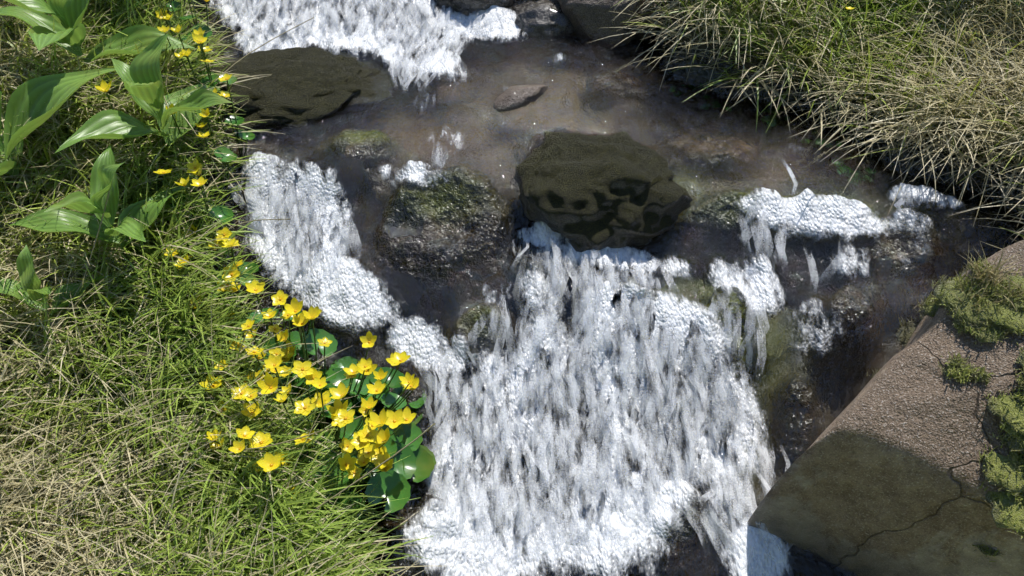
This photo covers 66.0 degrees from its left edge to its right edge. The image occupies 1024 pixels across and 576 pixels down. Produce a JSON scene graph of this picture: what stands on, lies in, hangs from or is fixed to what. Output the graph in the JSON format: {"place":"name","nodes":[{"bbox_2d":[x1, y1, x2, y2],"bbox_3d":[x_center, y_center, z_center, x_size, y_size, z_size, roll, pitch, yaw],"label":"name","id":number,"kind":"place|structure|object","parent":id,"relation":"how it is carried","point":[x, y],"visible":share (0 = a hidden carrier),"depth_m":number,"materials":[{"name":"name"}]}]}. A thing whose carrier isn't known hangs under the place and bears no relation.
{"place":"outdoors","nodes":[
{"label":"outdoors","id":0,"kind":"place"},
{"bbox_2d":[0,0,1023,575],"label":"ground","id":1,"kind":"structure","parent":0,"point":[704,48],"depth_m":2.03,"materials":[{"name":"green plant"}]},
{"bbox_2d":[214,47,380,132],"bbox_3d":[-0.608,-0.518,2.179,0.569,0.194,0.407,0,45,0],"label":"rock","id":2,"kind":"object","parent":1,"relation":"on","point":[299,85],"visible":0.59,"depth_m":2.09,"materials":[{"name":"grey stone"}]},
{"bbox_2d":[94,0,853,530],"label":"yellow flowers","id":3,"kind":"object","parent":1,"relation":"on","point":[342,416],"depth_m":1.59,"materials":[{"name":"yellow plant"}]},
{"bbox_2d":[434,0,514,15],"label":"rock","id":4,"kind":"object","parent":1,"relation":"on","point":[466,7],"visible":0.23,"depth_m":2.35,"materials":[{"name":"grey stone"}]},
{"bbox_2d":[0,0,1022,316],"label":"broad-leaved plant","id":5,"kind":"object","parent":1,"relation":"on","point":[26,110],"visible":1,"depth_m":1.68,"materials":[{"name":"green plant"}]},
{"bbox_2d":[64,17,1023,573],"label":"dry stalks","id":6,"kind":"object","parent":1,"relation":"on","point":[992,275],"visible":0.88,"depth_m":1.41,"materials":[{"name":"plant"}]},
{"bbox_2d":[513,0,574,36],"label":"rock","id":7,"kind":"object","parent":1,"relation":"on","point":[547,18],"visible":0.56,"depth_m":2.31,"materials":[{"name":"grey stone"}]},
{"bbox_2d":[106,0,1023,494],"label":"stems","id":8,"kind":"object","parent":1,"relation":"on","point":[300,328],"visible":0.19,"depth_m":1.69,"materials":[{"name":"green plant"}]},
{"bbox_2d":[225,0,912,575],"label":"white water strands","id":9,"kind":"object","parent":1,"relation":"on","point":[503,416],"visible":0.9,"depth_m":1.69,"materials":[{"name":"white liquid"}]},
{"bbox_2d":[515,131,692,251],"bbox_3d":[0.211,-0.233,1.911,0.416,0.265,0.364,0,45,0],"label":"rock","id":10,"kind":"object","parent":1,"relation":"on","point":[580,192],"visible":0.97,"depth_m":1.79,"materials":[{"name":"grey stone"}]},
{"bbox_2d":[557,0,665,43],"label":"rock","id":11,"kind":"object","parent":1,"relation":"on","point":[589,19],"visible":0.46,"depth_m":2.28,"materials":[{"name":"grey stone"}]},
{"bbox_2d":[747,240,1023,575],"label":"boulder","id":12,"kind":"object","parent":1,"relation":"on","point":[882,475],"depth_m":1.38,"materials":[{"name":"stone"}]},
{"bbox_2d":[867,254,1023,561],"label":"moss cushions","id":13,"kind":"object","parent":12,"relation":"on","point":[992,322],"visible":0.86,"depth_m":1.36,"materials":[{"name":"green plant"}]},
{"bbox_2d":[183,0,1023,575],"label":"water","id":14,"kind":"structure","parent":0,"point":[433,262],"depth_m":1.79,"materials":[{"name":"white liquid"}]},
{"bbox_2d":[494,85,547,111],"bbox_3d":[0.023,-0.512,2.118,0.175,0.065,0.076,-31,53,-27],"label":"stone","id":15,"kind":"object","parent":14,"relation":"in","point":[513,97],"visible":0.94,"depth_m":2.09,"materials":[{"name":"grey stone"}]}
]}

